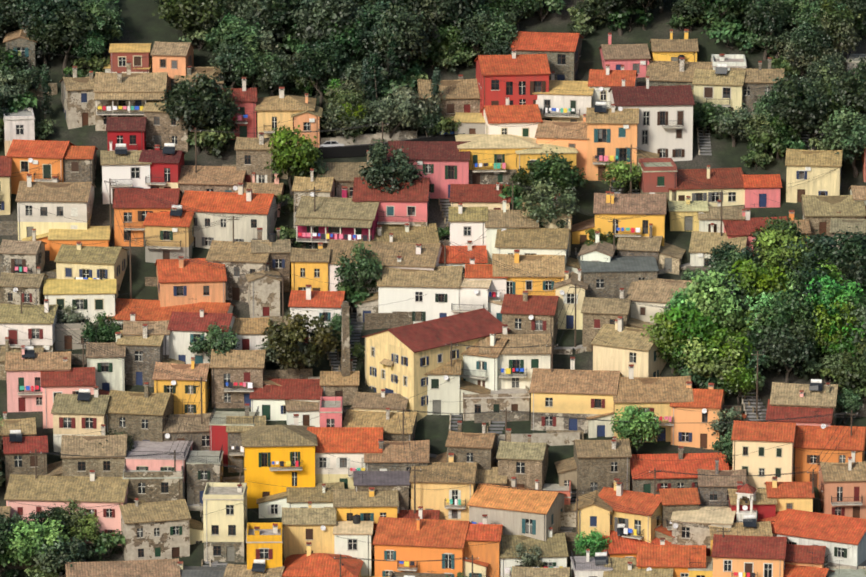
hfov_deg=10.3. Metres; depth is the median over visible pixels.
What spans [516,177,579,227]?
broad tree
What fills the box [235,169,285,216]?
house
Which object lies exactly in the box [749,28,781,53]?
shrub
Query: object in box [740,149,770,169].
shrub
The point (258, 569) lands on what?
house
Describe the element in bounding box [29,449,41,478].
utility pole
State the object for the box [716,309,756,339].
bright tree
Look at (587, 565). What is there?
house
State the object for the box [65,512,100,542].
bright tree
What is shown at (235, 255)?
house
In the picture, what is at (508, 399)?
house
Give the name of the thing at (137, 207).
house
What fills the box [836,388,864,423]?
broad tree
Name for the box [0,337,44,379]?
house
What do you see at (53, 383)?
house
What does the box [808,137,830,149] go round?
shrub
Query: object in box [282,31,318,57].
shrub
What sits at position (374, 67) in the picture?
cypress tree
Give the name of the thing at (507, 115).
house
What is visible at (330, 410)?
house
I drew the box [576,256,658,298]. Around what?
house
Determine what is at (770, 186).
house
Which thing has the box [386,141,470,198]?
house
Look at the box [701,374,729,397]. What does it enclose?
shrub
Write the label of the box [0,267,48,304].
house
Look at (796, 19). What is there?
broad tree
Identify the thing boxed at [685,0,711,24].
shrub
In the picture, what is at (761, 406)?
step alley path
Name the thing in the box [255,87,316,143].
house
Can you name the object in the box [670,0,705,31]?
dark tree
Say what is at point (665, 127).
house
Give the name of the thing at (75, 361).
terrace wall
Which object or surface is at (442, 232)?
shrub
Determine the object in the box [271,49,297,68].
olive tree
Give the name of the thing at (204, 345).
broad tree
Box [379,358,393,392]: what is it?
church porch hood
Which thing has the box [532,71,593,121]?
house
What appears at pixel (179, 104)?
dark tree
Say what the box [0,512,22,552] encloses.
broad tree
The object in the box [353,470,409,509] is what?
house
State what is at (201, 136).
shrub
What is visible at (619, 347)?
house
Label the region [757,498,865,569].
house
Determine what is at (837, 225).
house
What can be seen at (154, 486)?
house
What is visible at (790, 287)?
bright tree
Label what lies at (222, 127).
shrub
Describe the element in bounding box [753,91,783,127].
broad tree
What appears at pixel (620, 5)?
dark tree
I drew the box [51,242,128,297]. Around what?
house
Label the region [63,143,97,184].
house
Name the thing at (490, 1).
dark tree
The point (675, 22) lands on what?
shrub
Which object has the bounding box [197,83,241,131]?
dark tree
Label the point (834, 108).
broad tree
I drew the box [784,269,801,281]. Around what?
bright tree
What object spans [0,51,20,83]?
broad tree
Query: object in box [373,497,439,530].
house
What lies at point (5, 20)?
dark tree
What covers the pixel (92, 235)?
house
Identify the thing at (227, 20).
broad tree
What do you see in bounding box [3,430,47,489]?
house
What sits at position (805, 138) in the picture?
step alley path
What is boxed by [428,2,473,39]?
dark tree
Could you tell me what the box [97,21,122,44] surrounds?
shrub
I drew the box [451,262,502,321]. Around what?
house
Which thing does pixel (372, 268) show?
broad tree
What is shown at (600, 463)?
house
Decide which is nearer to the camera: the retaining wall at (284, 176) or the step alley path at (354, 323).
the step alley path at (354, 323)
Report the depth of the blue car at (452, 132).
726.72 m
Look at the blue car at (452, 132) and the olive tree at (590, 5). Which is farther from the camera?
the olive tree at (590, 5)
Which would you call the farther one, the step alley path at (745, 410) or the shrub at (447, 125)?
the shrub at (447, 125)
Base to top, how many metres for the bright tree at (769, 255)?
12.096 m
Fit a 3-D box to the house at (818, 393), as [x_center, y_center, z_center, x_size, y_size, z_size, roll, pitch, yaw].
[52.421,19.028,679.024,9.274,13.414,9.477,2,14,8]
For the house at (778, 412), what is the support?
on the hillside ground
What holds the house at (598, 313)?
on the hillside ground
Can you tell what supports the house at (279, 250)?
on the hillside ground
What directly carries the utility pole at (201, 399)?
on the hillside ground
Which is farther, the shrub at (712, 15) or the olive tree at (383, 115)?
the shrub at (712, 15)
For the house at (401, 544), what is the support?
on the hillside ground
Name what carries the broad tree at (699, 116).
on the hillside ground
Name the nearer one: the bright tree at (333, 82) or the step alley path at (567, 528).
the step alley path at (567, 528)
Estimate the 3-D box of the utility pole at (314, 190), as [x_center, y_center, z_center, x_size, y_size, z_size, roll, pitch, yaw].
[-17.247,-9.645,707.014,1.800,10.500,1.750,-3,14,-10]
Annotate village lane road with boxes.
[316,133,464,157]
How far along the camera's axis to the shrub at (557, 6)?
746.84 m
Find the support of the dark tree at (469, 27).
on the hillside ground
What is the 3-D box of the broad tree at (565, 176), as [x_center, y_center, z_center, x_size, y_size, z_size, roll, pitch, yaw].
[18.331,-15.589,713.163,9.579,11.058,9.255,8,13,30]
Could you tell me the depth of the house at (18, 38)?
737.24 m
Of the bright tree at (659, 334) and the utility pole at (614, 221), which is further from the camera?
the utility pole at (614, 221)
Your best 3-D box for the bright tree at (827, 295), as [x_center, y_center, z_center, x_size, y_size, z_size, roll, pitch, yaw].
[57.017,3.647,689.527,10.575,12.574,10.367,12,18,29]
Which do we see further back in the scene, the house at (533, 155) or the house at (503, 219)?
the house at (533, 155)
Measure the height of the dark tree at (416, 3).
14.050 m
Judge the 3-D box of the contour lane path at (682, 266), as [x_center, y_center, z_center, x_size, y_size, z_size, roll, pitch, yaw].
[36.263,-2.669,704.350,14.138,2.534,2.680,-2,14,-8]
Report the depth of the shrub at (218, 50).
741.40 m
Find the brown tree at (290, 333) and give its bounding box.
[258,309,341,378]
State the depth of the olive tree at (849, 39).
736.36 m
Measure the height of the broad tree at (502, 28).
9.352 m
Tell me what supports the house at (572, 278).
on the hillside ground
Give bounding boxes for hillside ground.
[0,0,865,576]
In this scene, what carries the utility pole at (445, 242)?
on the hillside ground
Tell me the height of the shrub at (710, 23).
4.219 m
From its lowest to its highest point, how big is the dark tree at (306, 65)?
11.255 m
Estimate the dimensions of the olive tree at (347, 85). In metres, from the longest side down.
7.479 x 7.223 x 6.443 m
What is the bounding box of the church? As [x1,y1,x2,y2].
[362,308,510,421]
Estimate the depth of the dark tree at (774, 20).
738.23 m
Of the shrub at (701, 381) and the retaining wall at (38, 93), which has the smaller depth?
the shrub at (701, 381)
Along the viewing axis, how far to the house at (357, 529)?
656.58 m
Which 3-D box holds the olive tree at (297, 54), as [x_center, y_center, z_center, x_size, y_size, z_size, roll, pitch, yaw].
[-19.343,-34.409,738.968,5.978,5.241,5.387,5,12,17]
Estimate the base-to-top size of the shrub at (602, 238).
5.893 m
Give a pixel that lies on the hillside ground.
(140, 24)
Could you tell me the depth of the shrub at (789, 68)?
735.72 m
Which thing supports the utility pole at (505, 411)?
on the hillside ground
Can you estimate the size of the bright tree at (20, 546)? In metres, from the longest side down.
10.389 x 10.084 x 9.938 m
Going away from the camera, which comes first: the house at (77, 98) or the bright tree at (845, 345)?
the bright tree at (845, 345)
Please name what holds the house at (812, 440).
on the hillside ground
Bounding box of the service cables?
[0,44,862,566]
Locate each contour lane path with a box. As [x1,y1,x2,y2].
[187,504,202,510]
[222,476,243,482]
[429,453,497,466]
[554,345,585,354]
[657,263,690,273]
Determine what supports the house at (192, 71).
on the hillside ground
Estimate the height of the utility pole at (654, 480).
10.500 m
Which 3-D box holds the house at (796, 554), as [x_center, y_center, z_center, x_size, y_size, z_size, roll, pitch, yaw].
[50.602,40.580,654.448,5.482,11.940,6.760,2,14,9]
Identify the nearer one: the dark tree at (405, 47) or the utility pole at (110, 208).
the utility pole at (110, 208)
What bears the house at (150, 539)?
on the hillside ground
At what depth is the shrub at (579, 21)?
745.51 m
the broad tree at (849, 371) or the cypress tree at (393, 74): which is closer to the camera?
the broad tree at (849, 371)
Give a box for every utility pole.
[15,288,26,313]
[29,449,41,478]
[77,340,89,366]
[104,178,115,241]
[124,237,135,298]
[168,450,180,470]
[190,128,200,172]
[195,377,206,423]
[227,216,238,242]
[234,465,245,483]
[276,275,288,327]
[309,187,320,211]
[334,554,346,576]
[397,407,409,440]
[408,466,420,513]
[439,239,450,265]
[445,342,457,366]
[466,555,478,576]
[503,408,511,440]
[507,180,518,209]
[546,342,557,371]
[570,284,581,346]
[571,489,583,555]
[608,218,620,257]
[625,144,636,193]
[649,468,656,494]
[716,190,722,235]
[717,527,729,537]
[751,351,763,413]
[807,469,816,511]
[846,410,857,435]
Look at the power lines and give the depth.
679.17 m
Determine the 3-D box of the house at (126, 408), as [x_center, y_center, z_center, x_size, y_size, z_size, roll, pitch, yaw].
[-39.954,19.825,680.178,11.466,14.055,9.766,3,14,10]
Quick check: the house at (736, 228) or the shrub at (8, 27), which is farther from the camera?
the shrub at (8, 27)
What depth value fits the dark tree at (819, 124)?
723.82 m
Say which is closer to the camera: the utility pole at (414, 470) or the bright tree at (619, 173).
the utility pole at (414, 470)
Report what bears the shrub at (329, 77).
on the hillside ground
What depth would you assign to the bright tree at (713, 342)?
680.26 m
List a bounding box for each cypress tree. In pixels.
[39,64,53,123]
[361,57,371,100]
[364,52,385,105]
[383,24,403,96]
[429,67,443,112]
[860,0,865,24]
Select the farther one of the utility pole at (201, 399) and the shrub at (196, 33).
the shrub at (196, 33)
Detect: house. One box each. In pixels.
[0,156,11,214]
[0,229,46,273]
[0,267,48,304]
[0,290,57,351]
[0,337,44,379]
[0,412,36,476]
[0,506,11,571]
[3,25,37,76]
[3,108,34,155]
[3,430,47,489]
[4,470,128,545]
[5,345,71,411]
[6,139,75,193]
[15,168,95,240]
[22,226,109,260]
[41,353,108,428]
[43,278,116,323]
[47,424,127,476]
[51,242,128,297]
[51,380,110,451]
[55,318,98,350]
[59,63,94,128]
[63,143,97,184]
[65,558,180,576]
[86,328,125,390]
[93,58,168,130]
[100,140,151,203]
[103,58,151,72]
[105,382,174,443]
[106,117,146,150]
[107,298,234,328]
[109,43,151,72]
[112,188,181,246]
[116,324,184,386]
[119,498,203,560]
[123,307,169,359]
[123,459,183,502]
[125,434,192,498]
[127,494,145,502]
[138,136,185,187]
[142,84,196,151]
[143,205,194,262]
[150,41,194,91]
[152,357,211,413]
[155,256,226,306]
[161,399,212,450]
[167,298,237,363]
[173,66,226,97]
[177,561,225,576]
[178,165,245,199]
[180,183,277,248]
[186,442,223,503]
[192,77,257,139]
[202,478,247,562]
[205,240,272,302]
[209,405,259,466]
[210,349,281,407]
[223,559,285,576]
[226,402,265,472]
[231,317,269,349]
[234,132,274,182]
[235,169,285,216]
[241,414,317,508]
[245,262,281,317]
[246,522,282,569]
[249,379,322,420]
[251,228,290,292]
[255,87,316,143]
[256,468,343,517]
[282,501,335,561]
[282,542,363,576]
[285,380,323,426]
[288,285,345,344]
[290,242,330,290]
[291,93,322,147]
[292,169,335,229]
[294,186,379,248]
[307,427,383,488]
[317,150,370,197]
[319,391,342,426]
[320,357,358,405]
[327,233,443,298]
[333,474,398,545]
[333,507,373,575]
[342,408,418,440]
[352,177,430,226]
[352,380,407,412]
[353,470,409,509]
[354,251,464,323]
[357,210,438,242]
[364,426,429,498]
[372,506,488,576]
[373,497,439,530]
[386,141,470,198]
[390,571,449,576]
[409,453,477,520]
[417,75,479,117]
[424,359,490,414]
[429,421,498,469]
[439,241,487,273]
[440,112,485,133]
[448,203,487,245]
[449,170,510,209]
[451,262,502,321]
[455,134,541,183]
[460,332,508,390]
[462,386,529,421]
[464,514,503,576]
[465,257,507,300]
[467,477,565,540]
[474,49,550,115]
[475,467,506,487]
[479,324,550,390]
[480,97,542,138]
[485,199,538,263]
[492,250,564,295]
[495,228,579,273]
[496,428,549,489]
[499,527,568,576]
[500,281,559,354]
[503,480,571,504]
[511,31,583,80]
[511,566,570,576]
[515,143,577,191]
[521,194,571,254]
[529,355,621,433]
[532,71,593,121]
[535,114,588,178]
[553,266,588,329]
[555,436,631,495]
[570,549,612,576]
[571,191,666,251]
[574,485,612,537]
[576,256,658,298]
[578,231,616,261]
[581,285,652,351]
[586,96,658,180]
[586,364,693,441]
[588,64,637,107]
[591,316,667,376]
[595,524,676,557]
[598,33,650,77]
[598,478,674,542]
[603,557,673,576]
[608,76,694,160]
[616,223,685,274]
[625,265,706,324]
[630,446,728,493]
[636,530,705,576]
[638,158,677,209]
[645,55,712,89]
[650,29,698,61]
[656,488,699,530]
[667,196,708,230]
[668,165,744,205]
[670,381,746,449]
[670,493,735,555]
[688,547,712,576]
[689,223,746,266]
[692,64,745,111]
[697,458,746,506]
[698,200,744,232]
[709,508,772,557]
[711,54,746,70]
[711,520,787,576]
[722,203,787,255]
[727,481,777,521]
[729,420,797,488]
[730,57,783,116]
[741,174,781,207]
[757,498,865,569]
[764,467,814,511]
[765,390,832,428]
[770,379,839,425]
[784,210,810,242]
[784,544,826,567]
[784,552,834,576]
[785,136,842,202]
[794,411,865,487]
[800,194,865,236]
[817,447,865,518]
[825,560,865,576]
[830,204,865,248]
[846,51,865,73]
[848,171,865,218]
[862,149,865,181]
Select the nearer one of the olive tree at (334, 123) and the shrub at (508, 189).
the shrub at (508, 189)
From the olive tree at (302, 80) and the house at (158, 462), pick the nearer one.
the house at (158, 462)
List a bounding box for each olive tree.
[0,0,19,27]
[0,69,30,107]
[8,65,40,97]
[28,536,95,576]
[56,301,87,323]
[90,427,137,451]
[193,0,238,28]
[234,0,285,38]
[237,26,282,55]
[252,56,297,95]
[256,338,309,369]
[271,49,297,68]
[289,51,305,67]
[290,66,315,94]
[318,77,368,102]
[318,98,368,136]
[324,57,381,84]
[350,95,378,133]
[360,94,422,140]
[369,69,394,94]
[372,94,397,129]
[388,80,445,130]
[475,5,526,37]
[511,541,548,567]
[570,0,615,31]
[706,405,747,437]
[713,103,757,146]
[755,27,793,58]
[759,74,812,94]
[778,40,820,79]
[779,0,817,18]
[783,27,799,46]
[792,43,846,67]
[807,12,863,54]
[815,0,865,20]
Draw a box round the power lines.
[21,123,857,561]
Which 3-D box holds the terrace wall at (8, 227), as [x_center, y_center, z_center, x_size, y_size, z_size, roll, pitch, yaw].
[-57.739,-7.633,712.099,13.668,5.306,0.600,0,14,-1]
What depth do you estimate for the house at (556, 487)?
667.57 m
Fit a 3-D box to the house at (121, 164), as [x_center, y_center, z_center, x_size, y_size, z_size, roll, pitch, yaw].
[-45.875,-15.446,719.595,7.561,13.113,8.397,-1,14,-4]
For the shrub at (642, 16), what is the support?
on the hillside ground
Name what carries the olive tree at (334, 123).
on the hillside ground
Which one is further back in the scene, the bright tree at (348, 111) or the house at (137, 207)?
the bright tree at (348, 111)
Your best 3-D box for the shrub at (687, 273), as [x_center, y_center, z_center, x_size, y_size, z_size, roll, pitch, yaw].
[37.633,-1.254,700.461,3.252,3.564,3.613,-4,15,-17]
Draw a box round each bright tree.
[0,49,14,64]
[2,518,69,572]
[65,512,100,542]
[264,121,322,195]
[323,79,345,97]
[333,102,366,137]
[573,527,611,556]
[596,158,648,193]
[609,404,663,453]
[641,308,691,373]
[658,300,726,350]
[658,333,694,375]
[664,285,712,324]
[678,266,750,335]
[679,334,750,383]
[698,326,755,376]
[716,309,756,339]
[718,359,761,405]
[722,259,789,307]
[738,290,795,337]
[754,226,812,275]
[755,263,783,293]
[780,275,813,297]
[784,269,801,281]
[795,274,865,321]
[797,254,851,292]
[806,296,859,352]
[817,307,865,359]
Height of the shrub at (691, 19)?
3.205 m
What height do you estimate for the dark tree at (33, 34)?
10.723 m
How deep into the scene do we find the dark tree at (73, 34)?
735.85 m
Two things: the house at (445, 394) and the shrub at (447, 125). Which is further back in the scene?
the shrub at (447, 125)
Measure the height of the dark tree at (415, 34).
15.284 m
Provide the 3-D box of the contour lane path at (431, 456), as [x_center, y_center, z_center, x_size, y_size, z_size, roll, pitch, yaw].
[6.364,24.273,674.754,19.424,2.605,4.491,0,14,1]
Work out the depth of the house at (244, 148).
718.13 m
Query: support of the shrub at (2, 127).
on the hillside ground
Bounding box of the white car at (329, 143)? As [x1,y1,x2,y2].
[320,141,343,146]
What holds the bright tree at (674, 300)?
on the hillside ground
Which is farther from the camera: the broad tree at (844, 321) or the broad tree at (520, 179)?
the broad tree at (520, 179)
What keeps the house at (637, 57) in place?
on the hillside ground
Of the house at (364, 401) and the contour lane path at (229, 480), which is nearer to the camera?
the contour lane path at (229, 480)
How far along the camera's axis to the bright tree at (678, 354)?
683.48 m
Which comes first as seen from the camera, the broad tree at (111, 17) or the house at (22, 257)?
the house at (22, 257)
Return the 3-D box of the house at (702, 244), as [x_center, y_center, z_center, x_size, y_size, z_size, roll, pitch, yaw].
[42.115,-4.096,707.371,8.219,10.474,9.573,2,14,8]
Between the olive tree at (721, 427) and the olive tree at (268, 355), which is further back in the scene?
the olive tree at (268, 355)
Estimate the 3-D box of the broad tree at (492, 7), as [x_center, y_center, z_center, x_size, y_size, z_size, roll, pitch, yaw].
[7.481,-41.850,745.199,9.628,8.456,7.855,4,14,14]
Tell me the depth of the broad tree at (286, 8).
741.74 m
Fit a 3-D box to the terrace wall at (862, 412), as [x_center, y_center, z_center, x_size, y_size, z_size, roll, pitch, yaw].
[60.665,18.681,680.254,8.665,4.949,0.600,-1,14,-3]
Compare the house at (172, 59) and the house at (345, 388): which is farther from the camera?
the house at (172, 59)
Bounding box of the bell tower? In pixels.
[736,478,756,521]
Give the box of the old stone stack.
[341,301,349,376]
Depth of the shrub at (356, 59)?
738.56 m
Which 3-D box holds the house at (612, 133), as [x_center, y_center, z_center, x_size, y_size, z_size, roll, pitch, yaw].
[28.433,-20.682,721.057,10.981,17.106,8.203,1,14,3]
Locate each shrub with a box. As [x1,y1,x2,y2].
[0,22,14,33]
[0,118,3,141]
[0,465,4,485]
[0,550,19,576]
[3,91,36,112]
[24,567,62,576]
[34,119,55,139]
[43,521,73,541]
[63,67,85,77]
[69,546,91,559]
[71,54,109,76]
[83,56,109,75]
[91,529,125,559]
[93,26,112,38]
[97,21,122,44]
[179,27,216,50]
[186,126,227,157]
[197,128,231,151]
[203,118,237,155]
[212,46,224,55]
[269,39,287,53]
[275,225,302,253]
[276,193,293,215]
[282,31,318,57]
[287,157,328,177]
[288,77,302,91]
[290,72,309,94]
[292,74,318,88]
[306,85,323,96]
[320,112,333,134]
[321,68,354,80]
[335,280,373,311]
[337,60,356,76]
[345,117,378,142]
[346,52,364,64]
[350,342,364,362]
[351,82,369,98]
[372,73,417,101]
[394,57,427,88]
[405,73,427,88]
[408,51,433,67]
[409,61,424,70]
[416,40,444,68]
[421,116,460,135]
[432,38,470,68]
[433,57,459,72]
[434,47,467,67]
[436,227,449,239]
[445,572,467,576]
[463,46,484,66]
[494,182,538,207]
[498,191,527,209]
[524,3,539,18]
[530,0,566,20]
[567,7,605,33]
[572,23,594,38]
[582,228,617,254]
[606,13,628,31]
[610,2,653,31]
[666,14,695,30]
[668,357,687,375]
[678,363,718,388]
[681,268,702,280]
[682,14,702,28]
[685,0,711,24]
[690,359,708,384]
[693,101,719,130]
[701,18,749,50]
[701,103,736,134]
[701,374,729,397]
[703,4,737,23]
[705,17,732,27]
[710,125,727,137]
[714,382,743,398]
[719,8,751,31]
[729,364,765,394]
[739,32,764,53]
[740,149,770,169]
[746,131,787,156]
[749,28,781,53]
[751,152,773,166]
[766,56,792,75]
[779,65,800,77]
[779,137,807,151]
[794,354,833,379]
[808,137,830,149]
[819,367,845,389]
[838,381,865,403]
[853,9,864,29]
[853,15,865,36]
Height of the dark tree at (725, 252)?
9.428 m
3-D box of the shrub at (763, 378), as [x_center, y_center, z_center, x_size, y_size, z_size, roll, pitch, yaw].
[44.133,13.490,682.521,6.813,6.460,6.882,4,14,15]
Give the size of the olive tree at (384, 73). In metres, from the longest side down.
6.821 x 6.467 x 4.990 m
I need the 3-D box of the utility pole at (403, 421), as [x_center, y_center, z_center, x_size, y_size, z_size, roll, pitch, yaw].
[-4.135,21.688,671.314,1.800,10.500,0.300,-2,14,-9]
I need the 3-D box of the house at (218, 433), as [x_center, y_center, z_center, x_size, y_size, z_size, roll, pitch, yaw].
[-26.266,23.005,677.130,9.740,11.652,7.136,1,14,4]
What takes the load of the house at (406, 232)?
on the hillside ground
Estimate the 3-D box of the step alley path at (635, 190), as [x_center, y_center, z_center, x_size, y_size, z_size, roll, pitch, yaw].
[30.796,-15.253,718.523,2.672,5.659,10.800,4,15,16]
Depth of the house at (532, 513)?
660.45 m
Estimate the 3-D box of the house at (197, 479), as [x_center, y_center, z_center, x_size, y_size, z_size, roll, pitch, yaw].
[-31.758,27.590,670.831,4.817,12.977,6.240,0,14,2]
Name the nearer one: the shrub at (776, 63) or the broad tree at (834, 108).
the broad tree at (834, 108)
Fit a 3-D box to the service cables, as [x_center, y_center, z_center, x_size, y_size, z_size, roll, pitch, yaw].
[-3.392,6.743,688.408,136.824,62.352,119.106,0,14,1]
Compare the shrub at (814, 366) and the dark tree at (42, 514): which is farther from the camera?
the shrub at (814, 366)
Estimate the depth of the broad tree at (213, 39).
736.23 m
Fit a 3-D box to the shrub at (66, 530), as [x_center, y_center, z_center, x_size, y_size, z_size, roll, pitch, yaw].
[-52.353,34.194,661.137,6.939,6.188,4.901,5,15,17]
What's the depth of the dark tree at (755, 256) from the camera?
697.31 m
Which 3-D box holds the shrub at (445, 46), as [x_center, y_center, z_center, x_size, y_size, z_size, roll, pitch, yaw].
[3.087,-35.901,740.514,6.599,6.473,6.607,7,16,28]
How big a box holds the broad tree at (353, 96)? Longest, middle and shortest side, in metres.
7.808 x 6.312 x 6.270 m
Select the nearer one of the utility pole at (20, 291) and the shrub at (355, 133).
the utility pole at (20, 291)
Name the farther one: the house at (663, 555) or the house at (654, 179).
the house at (654, 179)
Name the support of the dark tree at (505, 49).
on the hillside ground
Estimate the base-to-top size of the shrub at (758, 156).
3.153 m
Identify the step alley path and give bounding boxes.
[199,449,227,566]
[201,559,217,566]
[325,349,340,370]
[338,307,363,370]
[439,198,450,227]
[449,414,461,431]
[487,420,504,433]
[558,492,575,531]
[609,180,621,193]
[628,181,639,193]
[696,121,711,154]
[740,389,761,420]
[744,389,766,419]
[798,127,813,149]
[811,123,832,149]
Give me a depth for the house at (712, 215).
708.78 m
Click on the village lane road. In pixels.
(345, 151)
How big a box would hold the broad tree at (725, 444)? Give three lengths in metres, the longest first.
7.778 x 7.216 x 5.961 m
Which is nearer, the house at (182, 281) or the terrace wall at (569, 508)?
the terrace wall at (569, 508)
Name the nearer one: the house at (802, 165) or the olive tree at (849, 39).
the house at (802, 165)
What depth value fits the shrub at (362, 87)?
732.05 m
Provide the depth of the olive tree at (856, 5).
742.29 m
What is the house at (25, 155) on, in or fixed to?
on the hillside ground
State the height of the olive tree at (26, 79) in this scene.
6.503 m
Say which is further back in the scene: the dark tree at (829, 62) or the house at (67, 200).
the dark tree at (829, 62)
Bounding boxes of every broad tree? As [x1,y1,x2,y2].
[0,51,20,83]
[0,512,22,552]
[47,499,89,546]
[71,28,107,73]
[76,0,124,42]
[80,311,122,347]
[152,0,231,48]
[188,322,239,361]
[201,15,264,53]
[208,13,237,37]
[228,42,281,87]
[254,0,295,40]
[286,6,324,41]
[297,7,340,43]
[311,10,377,59]
[320,313,354,360]
[326,86,364,115]
[334,241,384,309]
[426,22,469,67]
[464,0,497,44]
[469,9,519,50]
[472,0,510,16]
[476,19,490,49]
[493,0,538,26]
[509,162,551,192]
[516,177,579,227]
[525,147,588,196]
[693,102,723,135]
[695,0,750,28]
[705,250,759,283]
[709,428,732,465]
[736,337,775,372]
[739,111,782,151]
[746,283,818,373]
[749,215,808,248]
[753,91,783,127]
[761,113,800,158]
[779,0,819,31]
[783,322,838,373]
[800,0,852,21]
[804,0,857,40]
[804,64,842,99]
[810,105,865,177]
[814,83,863,126]
[826,344,864,381]
[831,291,865,330]
[835,338,865,402]
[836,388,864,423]
[851,73,865,88]
[859,277,865,299]
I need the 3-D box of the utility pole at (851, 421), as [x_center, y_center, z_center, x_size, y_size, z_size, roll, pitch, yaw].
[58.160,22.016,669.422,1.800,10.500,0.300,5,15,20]
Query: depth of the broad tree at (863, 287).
694.02 m
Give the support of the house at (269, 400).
on the hillside ground
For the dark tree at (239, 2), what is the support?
on the hillside ground
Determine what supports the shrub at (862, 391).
on the hillside ground
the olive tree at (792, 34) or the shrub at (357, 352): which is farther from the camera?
the olive tree at (792, 34)
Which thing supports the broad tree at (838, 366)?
on the hillside ground
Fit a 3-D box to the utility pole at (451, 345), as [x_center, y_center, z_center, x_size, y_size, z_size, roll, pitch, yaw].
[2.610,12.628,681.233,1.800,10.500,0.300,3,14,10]
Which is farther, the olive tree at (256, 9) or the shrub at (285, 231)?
the olive tree at (256, 9)
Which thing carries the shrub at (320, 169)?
on the hillside ground
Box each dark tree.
[0,2,14,37]
[0,44,32,83]
[0,94,9,123]
[3,0,66,29]
[9,512,31,540]
[12,0,83,60]
[21,9,67,65]
[25,504,69,535]
[34,5,98,74]
[83,0,117,16]
[154,71,229,154]
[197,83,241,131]
[207,0,248,22]
[208,39,260,87]
[231,0,279,39]
[250,0,309,56]
[290,38,340,106]
[291,0,365,49]
[311,37,351,77]
[347,6,400,62]
[348,0,386,13]
[355,0,404,64]
[358,138,426,193]
[373,3,436,89]
[383,26,415,58]
[391,0,446,28]
[392,0,457,61]
[413,101,443,136]
[421,0,483,39]
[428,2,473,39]
[457,6,499,54]
[478,0,502,5]
[480,31,515,54]
[508,0,536,30]
[595,0,647,35]
[636,0,666,30]
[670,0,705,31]
[705,241,752,273]
[705,273,762,329]
[739,0,792,60]
[743,328,766,358]
[744,246,768,269]
[754,318,817,382]
[764,76,811,120]
[765,71,837,141]
[772,230,838,279]
[781,263,844,306]
[788,17,832,72]
[801,87,839,138]
[804,51,845,84]
[810,226,865,278]
[817,245,865,292]
[826,56,865,119]
[842,300,865,363]
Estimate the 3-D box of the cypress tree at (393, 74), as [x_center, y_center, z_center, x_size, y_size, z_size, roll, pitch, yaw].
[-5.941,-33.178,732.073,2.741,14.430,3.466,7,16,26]
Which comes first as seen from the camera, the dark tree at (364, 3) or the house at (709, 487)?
the house at (709, 487)
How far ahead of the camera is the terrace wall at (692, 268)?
700.92 m
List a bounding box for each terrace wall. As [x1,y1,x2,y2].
[0,221,88,234]
[41,271,56,278]
[71,354,86,365]
[145,277,157,286]
[264,368,312,378]
[267,316,289,324]
[342,407,353,419]
[364,311,420,329]
[546,430,583,439]
[554,532,575,540]
[561,511,575,526]
[564,503,575,511]
[686,266,710,280]
[723,405,741,414]
[836,403,865,417]
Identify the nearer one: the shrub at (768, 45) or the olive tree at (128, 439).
the olive tree at (128, 439)
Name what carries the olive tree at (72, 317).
on the hillside ground
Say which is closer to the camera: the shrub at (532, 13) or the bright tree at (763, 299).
the bright tree at (763, 299)
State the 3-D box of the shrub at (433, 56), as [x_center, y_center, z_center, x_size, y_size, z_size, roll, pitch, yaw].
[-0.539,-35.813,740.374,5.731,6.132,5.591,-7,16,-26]
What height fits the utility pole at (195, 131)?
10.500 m
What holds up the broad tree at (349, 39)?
on the hillside ground
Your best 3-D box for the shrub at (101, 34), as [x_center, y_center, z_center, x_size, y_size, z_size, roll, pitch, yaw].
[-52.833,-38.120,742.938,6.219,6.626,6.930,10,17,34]
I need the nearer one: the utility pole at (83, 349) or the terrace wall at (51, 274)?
the utility pole at (83, 349)
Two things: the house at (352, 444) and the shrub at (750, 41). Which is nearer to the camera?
the house at (352, 444)
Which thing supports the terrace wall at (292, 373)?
on the hillside ground
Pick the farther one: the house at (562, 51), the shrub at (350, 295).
the house at (562, 51)
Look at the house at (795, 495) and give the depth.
660.27 m
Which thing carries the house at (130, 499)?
on the hillside ground
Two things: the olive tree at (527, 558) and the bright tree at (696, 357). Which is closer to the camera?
the olive tree at (527, 558)
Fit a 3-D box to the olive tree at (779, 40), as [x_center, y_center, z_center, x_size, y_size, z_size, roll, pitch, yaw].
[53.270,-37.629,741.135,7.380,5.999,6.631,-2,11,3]
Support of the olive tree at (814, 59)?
on the hillside ground
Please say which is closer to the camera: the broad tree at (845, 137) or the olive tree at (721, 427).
the olive tree at (721, 427)
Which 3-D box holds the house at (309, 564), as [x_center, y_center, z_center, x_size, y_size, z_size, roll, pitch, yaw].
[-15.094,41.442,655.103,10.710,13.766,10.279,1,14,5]
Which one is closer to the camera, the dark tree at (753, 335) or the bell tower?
the bell tower
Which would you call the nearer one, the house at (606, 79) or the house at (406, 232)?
the house at (406, 232)
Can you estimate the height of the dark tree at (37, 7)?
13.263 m
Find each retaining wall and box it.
[0,560,34,572]
[8,83,56,99]
[222,164,287,178]
[320,130,416,145]
[439,240,449,245]
[474,411,528,422]
[497,432,579,447]
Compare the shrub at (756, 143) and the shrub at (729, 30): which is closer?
the shrub at (756, 143)
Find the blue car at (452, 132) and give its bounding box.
[437,128,454,133]
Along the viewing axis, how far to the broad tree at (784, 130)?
720.66 m
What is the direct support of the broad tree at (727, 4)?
on the hillside ground
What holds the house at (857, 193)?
on the hillside ground
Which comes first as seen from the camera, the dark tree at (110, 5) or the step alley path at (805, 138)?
the step alley path at (805, 138)
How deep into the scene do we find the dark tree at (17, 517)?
659.17 m
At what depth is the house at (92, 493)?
662.03 m
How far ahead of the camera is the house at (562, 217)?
705.36 m
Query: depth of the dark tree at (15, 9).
740.24 m
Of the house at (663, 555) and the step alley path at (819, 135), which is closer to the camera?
the house at (663, 555)
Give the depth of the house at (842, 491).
663.03 m
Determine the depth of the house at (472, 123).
726.23 m

